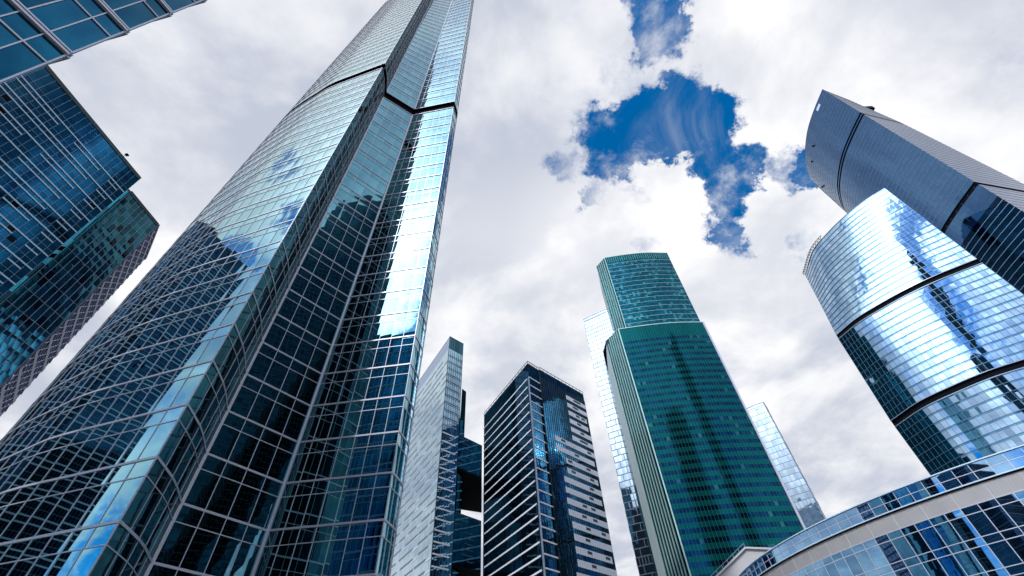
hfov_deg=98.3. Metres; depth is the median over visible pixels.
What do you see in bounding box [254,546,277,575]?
window
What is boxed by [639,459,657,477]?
ribbon window
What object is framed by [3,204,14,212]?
window
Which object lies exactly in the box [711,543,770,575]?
gabled hall
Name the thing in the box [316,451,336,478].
window
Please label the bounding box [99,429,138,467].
window
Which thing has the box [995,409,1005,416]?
window
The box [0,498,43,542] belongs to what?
window
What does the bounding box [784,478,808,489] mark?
ribbon window
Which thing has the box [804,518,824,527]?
ribbon window
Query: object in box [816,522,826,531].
window
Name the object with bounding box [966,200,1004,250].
ribbon window
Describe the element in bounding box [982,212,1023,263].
ribbon window
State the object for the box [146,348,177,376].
window
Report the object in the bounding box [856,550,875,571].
window
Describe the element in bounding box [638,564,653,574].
ribbon window
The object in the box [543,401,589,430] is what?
ribbon window
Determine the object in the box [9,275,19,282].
window
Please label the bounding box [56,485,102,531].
window
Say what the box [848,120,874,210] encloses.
ribbon window
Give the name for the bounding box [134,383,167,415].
window
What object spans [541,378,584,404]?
ribbon window
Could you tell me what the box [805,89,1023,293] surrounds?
tall tower
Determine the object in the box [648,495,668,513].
ribbon window
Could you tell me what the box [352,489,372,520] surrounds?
window
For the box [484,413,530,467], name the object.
ribbon window
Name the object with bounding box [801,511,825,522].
ribbon window
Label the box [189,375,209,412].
window
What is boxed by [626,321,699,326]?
ribbon window
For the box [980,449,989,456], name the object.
window
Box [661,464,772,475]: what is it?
ribbon window
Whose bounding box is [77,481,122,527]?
window
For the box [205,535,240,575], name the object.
window
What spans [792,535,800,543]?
window
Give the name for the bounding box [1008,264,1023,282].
ribbon window
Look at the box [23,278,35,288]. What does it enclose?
window
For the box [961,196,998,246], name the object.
ribbon window
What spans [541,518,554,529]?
ribbon window
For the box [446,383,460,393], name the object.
ribbon window
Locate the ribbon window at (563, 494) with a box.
[552,487,604,511]
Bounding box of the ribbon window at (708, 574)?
[691,573,717,575]
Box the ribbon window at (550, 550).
[543,544,557,556]
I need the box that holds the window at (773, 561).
[770,557,776,564]
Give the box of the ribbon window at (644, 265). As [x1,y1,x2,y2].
[609,265,673,271]
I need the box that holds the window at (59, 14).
[29,0,89,29]
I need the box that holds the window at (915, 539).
[905,532,930,554]
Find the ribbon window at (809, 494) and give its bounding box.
[791,491,815,502]
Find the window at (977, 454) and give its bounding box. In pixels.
[973,451,982,458]
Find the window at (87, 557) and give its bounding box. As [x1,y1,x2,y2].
[67,546,103,575]
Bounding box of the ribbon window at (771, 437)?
[762,432,784,441]
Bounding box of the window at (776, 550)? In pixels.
[772,546,779,554]
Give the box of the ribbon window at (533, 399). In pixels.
[531,396,541,405]
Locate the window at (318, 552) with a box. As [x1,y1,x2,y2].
[304,541,328,575]
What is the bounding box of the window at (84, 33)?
[53,19,108,50]
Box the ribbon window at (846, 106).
[825,104,847,202]
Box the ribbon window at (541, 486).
[538,482,550,493]
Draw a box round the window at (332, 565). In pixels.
[322,540,345,575]
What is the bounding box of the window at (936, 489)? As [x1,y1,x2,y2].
[926,484,945,495]
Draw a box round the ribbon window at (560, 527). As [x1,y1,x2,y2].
[556,522,610,544]
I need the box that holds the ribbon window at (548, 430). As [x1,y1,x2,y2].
[546,427,593,452]
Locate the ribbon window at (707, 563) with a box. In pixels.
[688,559,731,568]
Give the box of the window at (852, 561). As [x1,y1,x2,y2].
[845,554,863,575]
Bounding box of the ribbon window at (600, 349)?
[591,347,603,355]
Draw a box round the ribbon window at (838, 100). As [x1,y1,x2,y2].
[818,99,839,190]
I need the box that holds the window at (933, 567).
[922,559,946,575]
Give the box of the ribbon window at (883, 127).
[856,126,884,204]
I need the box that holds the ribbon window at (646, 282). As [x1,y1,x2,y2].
[614,281,680,287]
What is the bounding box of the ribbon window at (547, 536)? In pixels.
[542,531,555,542]
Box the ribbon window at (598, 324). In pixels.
[586,319,609,331]
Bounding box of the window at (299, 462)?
[287,454,307,481]
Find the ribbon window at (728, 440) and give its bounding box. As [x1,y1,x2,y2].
[654,439,759,450]
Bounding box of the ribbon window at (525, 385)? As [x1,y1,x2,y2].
[484,381,527,434]
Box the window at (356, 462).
[346,447,366,475]
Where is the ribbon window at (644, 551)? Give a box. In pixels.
[634,547,649,556]
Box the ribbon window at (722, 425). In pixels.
[649,423,752,434]
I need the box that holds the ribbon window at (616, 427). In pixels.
[607,424,619,432]
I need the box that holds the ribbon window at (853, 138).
[840,115,865,211]
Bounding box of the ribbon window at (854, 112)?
[833,110,856,206]
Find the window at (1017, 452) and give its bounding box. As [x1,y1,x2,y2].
[1002,448,1023,459]
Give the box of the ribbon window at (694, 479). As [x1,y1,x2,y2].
[664,473,777,484]
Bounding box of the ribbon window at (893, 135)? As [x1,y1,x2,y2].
[865,133,895,199]
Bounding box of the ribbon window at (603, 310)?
[584,310,606,320]
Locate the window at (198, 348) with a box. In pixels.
[180,340,208,367]
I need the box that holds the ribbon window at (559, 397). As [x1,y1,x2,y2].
[541,385,585,411]
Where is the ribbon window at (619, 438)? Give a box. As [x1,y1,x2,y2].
[610,436,622,443]
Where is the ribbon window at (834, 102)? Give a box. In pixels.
[816,97,836,190]
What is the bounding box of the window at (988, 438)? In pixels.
[984,435,995,443]
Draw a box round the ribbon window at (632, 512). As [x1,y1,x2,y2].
[626,507,639,516]
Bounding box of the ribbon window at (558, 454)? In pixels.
[548,446,596,470]
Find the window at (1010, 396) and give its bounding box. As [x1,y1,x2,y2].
[1006,394,1016,400]
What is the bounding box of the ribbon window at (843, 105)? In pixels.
[823,103,844,198]
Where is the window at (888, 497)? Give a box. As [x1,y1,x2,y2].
[880,492,895,503]
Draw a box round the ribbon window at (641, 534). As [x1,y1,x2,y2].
[630,531,645,540]
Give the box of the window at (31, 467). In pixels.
[8,451,48,489]
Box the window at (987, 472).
[974,467,995,478]
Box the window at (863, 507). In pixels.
[856,502,870,512]
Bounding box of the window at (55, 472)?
[42,443,82,480]
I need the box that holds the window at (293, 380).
[281,369,303,396]
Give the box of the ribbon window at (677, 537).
[659,535,680,554]
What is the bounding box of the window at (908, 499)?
[898,494,914,505]
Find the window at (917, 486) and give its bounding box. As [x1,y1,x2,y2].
[906,481,923,492]
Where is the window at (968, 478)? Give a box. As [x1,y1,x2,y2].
[957,473,978,484]
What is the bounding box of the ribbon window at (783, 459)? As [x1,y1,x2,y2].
[773,454,793,464]
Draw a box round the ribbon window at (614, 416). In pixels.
[605,413,616,421]
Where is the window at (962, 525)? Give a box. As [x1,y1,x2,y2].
[950,517,979,540]
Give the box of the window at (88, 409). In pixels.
[65,401,99,432]
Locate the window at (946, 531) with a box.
[934,522,962,545]
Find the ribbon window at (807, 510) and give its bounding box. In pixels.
[797,504,823,515]
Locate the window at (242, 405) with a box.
[230,386,256,417]
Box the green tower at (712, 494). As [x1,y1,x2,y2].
[596,252,805,575]
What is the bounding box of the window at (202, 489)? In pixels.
[184,469,219,508]
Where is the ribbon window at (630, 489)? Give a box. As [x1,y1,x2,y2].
[621,486,634,495]
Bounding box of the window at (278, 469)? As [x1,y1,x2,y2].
[267,448,292,481]
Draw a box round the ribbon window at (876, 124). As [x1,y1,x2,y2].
[850,122,878,208]
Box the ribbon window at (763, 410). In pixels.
[750,408,767,416]
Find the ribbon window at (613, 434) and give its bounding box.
[609,430,620,437]
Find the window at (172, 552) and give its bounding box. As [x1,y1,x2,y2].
[155,522,195,566]
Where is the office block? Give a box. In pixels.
[0,0,206,83]
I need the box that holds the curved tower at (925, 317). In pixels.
[803,188,1023,474]
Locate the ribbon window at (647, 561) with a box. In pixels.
[636,555,651,565]
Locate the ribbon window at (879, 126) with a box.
[853,124,881,207]
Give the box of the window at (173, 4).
[164,0,193,10]
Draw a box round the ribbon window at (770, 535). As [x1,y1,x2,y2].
[681,532,797,545]
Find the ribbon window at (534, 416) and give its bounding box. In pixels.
[532,413,543,423]
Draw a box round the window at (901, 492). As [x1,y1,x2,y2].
[893,487,909,497]
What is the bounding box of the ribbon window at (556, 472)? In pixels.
[550,466,600,490]
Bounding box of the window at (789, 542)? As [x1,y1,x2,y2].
[785,539,793,547]
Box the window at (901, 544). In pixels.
[892,536,915,558]
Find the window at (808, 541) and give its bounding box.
[803,537,812,546]
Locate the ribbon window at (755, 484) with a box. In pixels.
[666,482,781,493]
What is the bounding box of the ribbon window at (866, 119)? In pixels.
[842,117,868,211]
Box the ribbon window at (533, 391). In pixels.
[530,388,540,397]
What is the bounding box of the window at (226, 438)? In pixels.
[209,425,239,459]
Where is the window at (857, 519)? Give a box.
[849,515,862,524]
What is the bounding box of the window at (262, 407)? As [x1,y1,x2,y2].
[248,394,274,425]
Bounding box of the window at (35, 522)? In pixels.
[15,494,62,539]
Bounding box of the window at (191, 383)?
[170,374,203,406]
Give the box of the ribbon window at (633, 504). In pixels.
[624,500,638,509]
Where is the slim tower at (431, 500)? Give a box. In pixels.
[391,336,465,575]
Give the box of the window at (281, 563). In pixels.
[270,545,294,575]
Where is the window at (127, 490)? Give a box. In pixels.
[99,477,143,522]
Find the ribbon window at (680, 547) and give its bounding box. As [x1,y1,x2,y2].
[662,546,683,565]
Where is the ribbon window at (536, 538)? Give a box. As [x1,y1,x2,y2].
[483,531,540,575]
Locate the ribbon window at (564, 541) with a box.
[557,535,613,561]
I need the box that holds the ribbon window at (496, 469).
[484,432,532,483]
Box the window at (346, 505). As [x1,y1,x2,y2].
[335,490,356,522]
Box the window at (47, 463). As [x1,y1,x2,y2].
[25,447,65,484]
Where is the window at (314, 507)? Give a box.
[302,493,325,525]
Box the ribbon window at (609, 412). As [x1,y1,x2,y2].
[604,408,615,415]
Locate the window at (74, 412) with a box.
[51,405,84,436]
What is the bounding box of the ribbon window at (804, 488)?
[787,485,811,495]
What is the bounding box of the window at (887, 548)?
[879,541,901,563]
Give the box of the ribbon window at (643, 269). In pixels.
[610,269,675,275]
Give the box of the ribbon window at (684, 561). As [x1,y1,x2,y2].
[665,558,687,575]
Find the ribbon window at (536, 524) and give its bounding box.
[483,519,539,567]
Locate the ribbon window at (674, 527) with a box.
[656,525,677,543]
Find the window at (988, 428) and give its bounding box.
[983,424,993,432]
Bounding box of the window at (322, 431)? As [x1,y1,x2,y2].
[313,415,333,439]
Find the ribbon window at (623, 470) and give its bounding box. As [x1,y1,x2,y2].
[617,466,629,474]
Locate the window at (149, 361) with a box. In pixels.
[130,353,160,380]
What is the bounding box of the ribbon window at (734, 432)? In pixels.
[651,431,756,442]
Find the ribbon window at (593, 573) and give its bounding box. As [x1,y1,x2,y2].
[560,562,609,575]
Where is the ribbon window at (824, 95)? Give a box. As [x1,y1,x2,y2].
[807,91,826,182]
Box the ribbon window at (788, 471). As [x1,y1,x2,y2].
[778,466,800,476]
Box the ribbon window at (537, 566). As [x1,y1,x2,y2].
[515,559,542,575]
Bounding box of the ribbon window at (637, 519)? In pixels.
[627,515,641,524]
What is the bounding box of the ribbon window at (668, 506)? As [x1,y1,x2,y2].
[651,505,671,523]
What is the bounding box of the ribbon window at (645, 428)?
[631,428,647,444]
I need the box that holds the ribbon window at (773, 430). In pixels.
[759,427,779,437]
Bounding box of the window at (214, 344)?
[197,335,225,362]
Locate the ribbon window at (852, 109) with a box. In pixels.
[830,108,853,203]
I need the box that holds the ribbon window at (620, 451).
[612,448,625,456]
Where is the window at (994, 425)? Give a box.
[989,422,999,429]
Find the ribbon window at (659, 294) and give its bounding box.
[618,293,686,300]
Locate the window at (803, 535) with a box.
[799,530,808,539]
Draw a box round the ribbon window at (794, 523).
[678,521,801,534]
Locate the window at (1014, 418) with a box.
[1009,415,1020,422]
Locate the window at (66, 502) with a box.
[36,490,81,535]
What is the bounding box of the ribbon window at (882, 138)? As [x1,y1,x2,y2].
[859,128,887,203]
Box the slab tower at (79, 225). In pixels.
[0,65,159,415]
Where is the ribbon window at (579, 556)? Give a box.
[559,548,615,569]
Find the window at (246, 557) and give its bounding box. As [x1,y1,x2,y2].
[229,542,259,575]
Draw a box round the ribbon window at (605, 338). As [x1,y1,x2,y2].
[589,334,611,347]
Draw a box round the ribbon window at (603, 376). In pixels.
[596,374,606,381]
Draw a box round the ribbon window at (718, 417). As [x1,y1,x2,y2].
[647,416,748,426]
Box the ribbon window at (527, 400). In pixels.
[484,397,529,449]
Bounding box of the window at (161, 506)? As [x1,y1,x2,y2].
[141,497,165,544]
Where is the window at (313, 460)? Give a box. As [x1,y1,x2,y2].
[300,452,322,480]
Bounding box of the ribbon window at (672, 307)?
[622,306,693,313]
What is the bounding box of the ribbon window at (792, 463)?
[775,460,799,470]
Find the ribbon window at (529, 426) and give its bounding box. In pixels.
[484,423,531,475]
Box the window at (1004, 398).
[1000,396,1010,403]
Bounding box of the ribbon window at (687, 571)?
[671,569,689,575]
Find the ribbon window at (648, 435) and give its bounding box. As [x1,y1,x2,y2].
[633,435,650,452]
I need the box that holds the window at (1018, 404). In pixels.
[1014,402,1023,408]
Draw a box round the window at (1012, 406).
[1008,404,1018,411]
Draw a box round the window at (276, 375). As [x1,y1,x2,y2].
[264,361,288,388]
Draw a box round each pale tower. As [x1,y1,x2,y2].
[583,309,654,575]
[747,402,825,527]
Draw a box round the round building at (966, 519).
[738,444,1023,575]
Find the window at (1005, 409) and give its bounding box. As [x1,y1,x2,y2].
[1001,406,1011,413]
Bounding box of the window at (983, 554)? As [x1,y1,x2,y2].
[971,545,1002,570]
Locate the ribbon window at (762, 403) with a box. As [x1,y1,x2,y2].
[747,402,764,409]
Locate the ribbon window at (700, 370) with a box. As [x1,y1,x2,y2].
[633,369,725,378]
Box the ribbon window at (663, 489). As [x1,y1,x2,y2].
[646,486,665,503]
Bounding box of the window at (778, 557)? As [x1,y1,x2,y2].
[775,553,782,561]
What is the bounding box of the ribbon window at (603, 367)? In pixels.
[594,365,605,372]
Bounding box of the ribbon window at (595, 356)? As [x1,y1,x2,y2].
[592,352,602,359]
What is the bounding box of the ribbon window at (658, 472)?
[642,468,660,485]
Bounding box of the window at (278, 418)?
[266,402,290,433]
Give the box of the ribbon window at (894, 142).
[869,135,899,196]
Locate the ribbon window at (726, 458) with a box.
[658,455,768,466]
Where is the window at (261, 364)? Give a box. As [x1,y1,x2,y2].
[248,353,272,380]
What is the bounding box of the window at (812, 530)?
[807,526,817,535]
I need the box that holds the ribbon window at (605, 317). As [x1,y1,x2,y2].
[585,316,608,327]
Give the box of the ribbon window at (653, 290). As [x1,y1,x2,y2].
[616,289,684,295]
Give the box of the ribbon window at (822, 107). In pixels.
[810,93,828,185]
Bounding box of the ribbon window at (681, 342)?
[624,340,711,349]
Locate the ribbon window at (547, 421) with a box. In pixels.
[545,418,591,444]
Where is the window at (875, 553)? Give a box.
[867,546,887,567]
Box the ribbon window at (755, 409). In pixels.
[748,405,769,413]
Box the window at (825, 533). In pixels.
[819,529,830,538]
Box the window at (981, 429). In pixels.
[977,427,987,434]
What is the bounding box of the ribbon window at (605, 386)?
[598,383,609,390]
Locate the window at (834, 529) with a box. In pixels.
[829,524,840,533]
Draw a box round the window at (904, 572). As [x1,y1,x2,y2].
[895,568,911,575]
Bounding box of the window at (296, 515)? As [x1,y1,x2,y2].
[285,495,309,527]
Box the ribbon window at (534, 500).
[483,494,537,545]
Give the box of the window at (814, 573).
[808,570,817,575]
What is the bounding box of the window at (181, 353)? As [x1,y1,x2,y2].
[163,344,192,371]
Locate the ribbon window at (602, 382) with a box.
[597,379,608,386]
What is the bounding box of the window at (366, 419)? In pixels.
[356,410,374,434]
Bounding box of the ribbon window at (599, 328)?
[586,323,610,335]
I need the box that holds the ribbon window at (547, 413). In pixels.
[544,410,590,435]
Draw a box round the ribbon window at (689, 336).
[623,335,709,344]
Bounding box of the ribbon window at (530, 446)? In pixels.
[483,441,532,494]
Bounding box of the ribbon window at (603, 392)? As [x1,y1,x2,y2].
[600,388,610,395]
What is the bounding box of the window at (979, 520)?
[966,511,997,535]
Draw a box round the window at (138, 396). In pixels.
[116,388,150,419]
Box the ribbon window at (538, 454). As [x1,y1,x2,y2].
[535,450,547,461]
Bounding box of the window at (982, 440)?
[978,438,988,445]
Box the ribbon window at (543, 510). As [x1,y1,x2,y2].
[540,505,553,517]
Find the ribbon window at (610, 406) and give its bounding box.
[603,403,613,410]
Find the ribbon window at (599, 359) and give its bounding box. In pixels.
[592,356,603,363]
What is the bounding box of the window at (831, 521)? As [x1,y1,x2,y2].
[825,517,836,526]
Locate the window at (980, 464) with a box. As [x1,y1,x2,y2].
[967,459,988,471]
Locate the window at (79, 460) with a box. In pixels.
[61,438,101,476]
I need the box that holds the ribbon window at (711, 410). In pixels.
[645,409,745,419]
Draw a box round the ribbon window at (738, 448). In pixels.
[656,447,764,458]
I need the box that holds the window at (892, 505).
[885,500,900,510]
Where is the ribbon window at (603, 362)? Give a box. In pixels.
[594,361,604,367]
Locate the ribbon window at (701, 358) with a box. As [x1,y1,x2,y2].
[630,357,719,366]
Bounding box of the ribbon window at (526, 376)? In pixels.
[484,372,528,426]
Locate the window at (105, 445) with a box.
[79,434,119,472]
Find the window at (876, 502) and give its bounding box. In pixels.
[868,497,882,507]
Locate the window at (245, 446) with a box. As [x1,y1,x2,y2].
[229,433,258,467]
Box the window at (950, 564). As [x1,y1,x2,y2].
[938,555,966,575]
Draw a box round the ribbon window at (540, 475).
[537,471,549,482]
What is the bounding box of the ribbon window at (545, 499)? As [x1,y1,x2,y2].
[539,493,552,505]
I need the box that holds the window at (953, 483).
[941,478,960,489]
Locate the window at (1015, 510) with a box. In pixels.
[1002,501,1023,525]
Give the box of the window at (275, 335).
[264,324,285,348]
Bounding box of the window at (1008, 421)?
[1002,417,1013,424]
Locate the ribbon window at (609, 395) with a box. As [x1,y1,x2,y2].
[600,393,611,400]
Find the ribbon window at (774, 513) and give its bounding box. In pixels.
[675,511,795,523]
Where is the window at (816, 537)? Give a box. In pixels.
[811,533,821,542]
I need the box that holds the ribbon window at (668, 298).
[619,297,689,304]
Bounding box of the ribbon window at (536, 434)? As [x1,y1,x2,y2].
[534,431,545,441]
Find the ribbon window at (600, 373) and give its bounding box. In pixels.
[595,369,606,376]
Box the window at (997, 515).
[984,506,1016,530]
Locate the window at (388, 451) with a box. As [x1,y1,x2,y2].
[377,444,395,472]
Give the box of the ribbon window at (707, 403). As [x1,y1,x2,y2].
[642,402,741,412]
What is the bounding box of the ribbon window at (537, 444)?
[534,440,546,451]
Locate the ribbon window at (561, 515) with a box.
[555,510,608,533]
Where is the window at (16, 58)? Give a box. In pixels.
[0,42,43,79]
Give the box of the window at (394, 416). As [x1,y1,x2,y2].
[385,407,402,431]
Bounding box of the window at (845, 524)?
[839,520,851,529]
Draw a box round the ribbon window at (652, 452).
[637,452,654,468]
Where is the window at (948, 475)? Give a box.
[935,471,955,482]
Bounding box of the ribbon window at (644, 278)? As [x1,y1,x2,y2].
[612,277,678,283]
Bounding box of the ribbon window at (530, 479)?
[483,472,535,524]
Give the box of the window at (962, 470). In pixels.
[951,465,971,476]
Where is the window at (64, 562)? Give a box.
[47,550,80,575]
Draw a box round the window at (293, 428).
[283,410,305,440]
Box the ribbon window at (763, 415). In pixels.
[752,412,770,421]
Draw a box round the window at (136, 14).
[114,2,155,27]
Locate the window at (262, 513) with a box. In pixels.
[249,492,277,528]
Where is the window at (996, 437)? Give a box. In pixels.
[991,433,1001,440]
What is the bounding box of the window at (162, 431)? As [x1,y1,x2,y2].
[138,420,176,458]
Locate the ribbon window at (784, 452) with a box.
[770,449,792,459]
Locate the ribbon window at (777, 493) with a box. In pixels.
[669,491,785,503]
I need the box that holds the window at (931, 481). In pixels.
[921,476,938,487]
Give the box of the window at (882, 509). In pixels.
[872,505,887,515]
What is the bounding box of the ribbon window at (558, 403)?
[542,393,587,422]
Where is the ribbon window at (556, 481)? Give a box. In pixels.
[551,476,603,504]
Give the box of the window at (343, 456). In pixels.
[331,449,351,476]
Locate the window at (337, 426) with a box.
[328,413,346,437]
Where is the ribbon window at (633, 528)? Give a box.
[629,522,643,532]
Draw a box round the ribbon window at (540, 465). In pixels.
[536,460,548,471]
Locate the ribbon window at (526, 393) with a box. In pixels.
[484,388,528,441]
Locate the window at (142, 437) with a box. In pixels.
[118,425,156,463]
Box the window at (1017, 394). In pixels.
[1013,391,1023,398]
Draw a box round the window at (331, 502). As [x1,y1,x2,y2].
[318,492,340,524]
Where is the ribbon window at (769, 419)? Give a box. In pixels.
[754,417,773,426]
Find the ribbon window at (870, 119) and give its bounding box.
[845,118,871,211]
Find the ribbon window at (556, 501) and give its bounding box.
[553,498,606,522]
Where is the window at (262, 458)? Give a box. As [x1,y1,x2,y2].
[248,441,276,474]
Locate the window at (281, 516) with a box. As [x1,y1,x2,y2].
[271,497,293,528]
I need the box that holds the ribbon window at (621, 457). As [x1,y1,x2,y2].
[614,453,626,462]
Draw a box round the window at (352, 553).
[339,538,363,575]
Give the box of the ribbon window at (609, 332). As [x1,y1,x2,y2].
[588,330,612,342]
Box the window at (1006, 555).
[988,540,1022,566]
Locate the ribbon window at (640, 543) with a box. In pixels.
[633,539,647,548]
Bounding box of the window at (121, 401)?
[98,392,133,424]
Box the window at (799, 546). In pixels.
[795,541,804,550]
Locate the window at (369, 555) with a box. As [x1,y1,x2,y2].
[358,537,380,573]
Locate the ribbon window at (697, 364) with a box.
[631,363,722,372]
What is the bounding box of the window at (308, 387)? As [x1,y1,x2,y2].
[297,377,316,403]
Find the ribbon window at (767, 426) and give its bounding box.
[757,422,777,431]
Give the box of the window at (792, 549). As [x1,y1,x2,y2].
[788,546,796,554]
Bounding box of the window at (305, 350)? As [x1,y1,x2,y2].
[294,340,314,364]
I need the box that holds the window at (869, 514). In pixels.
[860,510,874,520]
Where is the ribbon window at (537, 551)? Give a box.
[495,545,541,575]
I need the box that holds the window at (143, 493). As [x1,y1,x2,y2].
[122,477,153,527]
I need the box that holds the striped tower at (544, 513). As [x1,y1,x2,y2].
[483,361,616,575]
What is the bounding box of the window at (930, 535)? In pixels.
[919,527,945,549]
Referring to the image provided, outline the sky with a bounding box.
[0,0,1023,575]
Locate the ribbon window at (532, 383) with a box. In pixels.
[529,380,540,389]
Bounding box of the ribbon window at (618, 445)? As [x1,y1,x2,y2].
[611,441,623,449]
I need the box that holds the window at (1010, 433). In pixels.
[1004,428,1014,436]
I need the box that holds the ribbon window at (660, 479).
[644,477,662,494]
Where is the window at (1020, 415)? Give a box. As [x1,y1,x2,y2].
[1016,412,1023,419]
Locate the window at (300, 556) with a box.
[287,543,311,575]
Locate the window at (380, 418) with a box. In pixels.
[371,408,388,432]
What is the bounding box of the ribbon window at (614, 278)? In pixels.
[611,273,676,279]
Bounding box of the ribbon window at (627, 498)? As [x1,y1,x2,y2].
[623,493,636,502]
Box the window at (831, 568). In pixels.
[825,563,839,575]
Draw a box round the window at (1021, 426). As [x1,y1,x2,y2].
[1017,423,1023,431]
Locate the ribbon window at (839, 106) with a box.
[821,101,842,195]
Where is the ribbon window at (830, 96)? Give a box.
[812,94,831,188]
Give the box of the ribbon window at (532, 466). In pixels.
[483,461,534,514]
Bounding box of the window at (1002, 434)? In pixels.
[997,431,1008,438]
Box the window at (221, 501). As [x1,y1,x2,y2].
[206,477,240,515]
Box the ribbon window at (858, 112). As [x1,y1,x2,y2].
[835,111,859,211]
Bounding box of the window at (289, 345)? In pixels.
[279,331,300,356]
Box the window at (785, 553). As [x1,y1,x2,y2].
[781,550,788,557]
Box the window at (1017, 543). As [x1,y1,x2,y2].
[1007,536,1023,561]
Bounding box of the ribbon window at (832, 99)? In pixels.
[814,96,833,192]
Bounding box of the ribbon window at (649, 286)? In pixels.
[615,285,682,291]
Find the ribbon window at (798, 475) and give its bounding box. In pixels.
[781,472,804,482]
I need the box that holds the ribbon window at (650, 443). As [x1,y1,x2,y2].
[635,443,652,460]
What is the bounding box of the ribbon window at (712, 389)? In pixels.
[639,388,735,398]
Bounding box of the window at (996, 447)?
[992,444,1003,452]
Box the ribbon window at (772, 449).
[767,443,787,453]
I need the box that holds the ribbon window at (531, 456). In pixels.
[483,451,533,504]
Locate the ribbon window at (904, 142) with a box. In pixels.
[878,139,906,191]
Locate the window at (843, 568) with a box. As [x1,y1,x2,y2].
[835,559,852,575]
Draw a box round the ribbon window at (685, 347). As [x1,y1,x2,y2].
[626,346,714,355]
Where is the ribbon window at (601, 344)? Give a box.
[590,342,604,350]
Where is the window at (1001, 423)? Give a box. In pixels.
[996,419,1006,427]
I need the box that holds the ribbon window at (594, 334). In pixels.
[587,326,611,338]
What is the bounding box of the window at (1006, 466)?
[992,462,1014,473]
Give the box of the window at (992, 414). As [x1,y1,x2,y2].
[988,411,998,418]
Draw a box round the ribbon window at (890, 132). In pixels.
[862,131,891,201]
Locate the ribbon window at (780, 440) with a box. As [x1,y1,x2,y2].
[764,438,786,447]
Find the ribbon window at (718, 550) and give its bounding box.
[685,544,776,556]
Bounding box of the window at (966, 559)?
[954,550,984,575]
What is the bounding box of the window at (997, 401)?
[993,398,1003,405]
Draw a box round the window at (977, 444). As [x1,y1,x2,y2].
[972,440,982,447]
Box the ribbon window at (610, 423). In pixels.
[606,419,617,426]
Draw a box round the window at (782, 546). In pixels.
[778,543,786,551]
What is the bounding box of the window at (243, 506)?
[228,484,259,522]
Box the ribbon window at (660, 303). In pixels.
[620,302,691,309]
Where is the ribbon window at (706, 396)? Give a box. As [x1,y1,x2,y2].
[640,395,738,405]
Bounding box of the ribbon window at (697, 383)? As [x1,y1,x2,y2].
[637,382,732,391]
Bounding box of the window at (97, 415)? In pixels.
[81,396,117,428]
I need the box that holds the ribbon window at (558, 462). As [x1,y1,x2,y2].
[549,456,599,484]
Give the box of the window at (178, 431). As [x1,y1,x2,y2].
[159,421,184,464]
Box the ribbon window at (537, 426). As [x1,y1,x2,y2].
[533,422,544,432]
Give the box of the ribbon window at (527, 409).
[484,405,529,457]
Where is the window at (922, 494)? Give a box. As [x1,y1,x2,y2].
[912,489,929,500]
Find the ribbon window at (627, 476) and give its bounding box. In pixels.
[618,473,631,481]
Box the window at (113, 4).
[104,0,140,9]
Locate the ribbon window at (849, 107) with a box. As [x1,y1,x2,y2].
[828,106,850,200]
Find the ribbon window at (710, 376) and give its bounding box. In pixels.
[635,375,728,385]
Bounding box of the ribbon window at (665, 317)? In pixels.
[625,316,697,323]
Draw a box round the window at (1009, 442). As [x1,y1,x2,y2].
[1005,439,1016,447]
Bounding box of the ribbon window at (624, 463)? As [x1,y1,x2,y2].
[615,460,627,468]
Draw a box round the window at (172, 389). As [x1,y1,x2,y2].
[151,379,185,411]
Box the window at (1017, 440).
[1012,437,1023,444]
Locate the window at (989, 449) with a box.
[985,447,996,453]
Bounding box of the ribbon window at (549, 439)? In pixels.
[547,436,595,464]
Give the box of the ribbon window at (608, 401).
[602,398,612,405]
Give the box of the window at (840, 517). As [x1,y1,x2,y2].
[835,512,847,522]
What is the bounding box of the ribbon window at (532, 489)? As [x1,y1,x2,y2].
[483,483,536,534]
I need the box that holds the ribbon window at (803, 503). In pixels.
[794,498,816,508]
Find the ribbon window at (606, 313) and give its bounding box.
[584,312,607,324]
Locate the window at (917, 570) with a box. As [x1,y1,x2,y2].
[908,564,928,575]
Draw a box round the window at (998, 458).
[985,453,1006,465]
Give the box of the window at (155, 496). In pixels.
[132,488,161,536]
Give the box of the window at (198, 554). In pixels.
[180,529,218,572]
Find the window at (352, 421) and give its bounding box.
[342,412,360,436]
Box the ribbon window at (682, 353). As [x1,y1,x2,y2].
[628,352,716,360]
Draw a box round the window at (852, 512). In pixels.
[845,507,858,517]
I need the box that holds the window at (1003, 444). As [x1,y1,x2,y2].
[999,442,1009,449]
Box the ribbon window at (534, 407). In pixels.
[531,404,542,414]
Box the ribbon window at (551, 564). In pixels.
[544,558,558,570]
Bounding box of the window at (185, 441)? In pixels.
[167,432,190,474]
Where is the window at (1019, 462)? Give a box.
[1009,457,1023,467]
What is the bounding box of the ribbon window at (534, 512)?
[483,506,538,556]
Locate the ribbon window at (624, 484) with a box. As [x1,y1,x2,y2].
[620,479,632,488]
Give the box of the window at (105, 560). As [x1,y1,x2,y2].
[89,546,115,575]
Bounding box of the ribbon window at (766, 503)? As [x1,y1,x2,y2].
[672,501,790,513]
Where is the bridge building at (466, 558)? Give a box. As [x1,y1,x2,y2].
[451,435,481,575]
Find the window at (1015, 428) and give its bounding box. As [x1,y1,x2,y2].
[1011,425,1021,433]
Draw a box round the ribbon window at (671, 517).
[654,515,674,532]
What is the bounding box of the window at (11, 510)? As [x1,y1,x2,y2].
[0,502,24,534]
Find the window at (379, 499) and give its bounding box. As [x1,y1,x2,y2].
[368,487,388,519]
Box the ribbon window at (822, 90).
[805,90,823,180]
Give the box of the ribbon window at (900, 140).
[874,138,902,193]
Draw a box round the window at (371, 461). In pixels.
[362,446,381,473]
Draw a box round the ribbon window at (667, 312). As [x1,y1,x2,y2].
[623,311,695,318]
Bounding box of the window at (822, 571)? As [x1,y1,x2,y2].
[817,567,828,575]

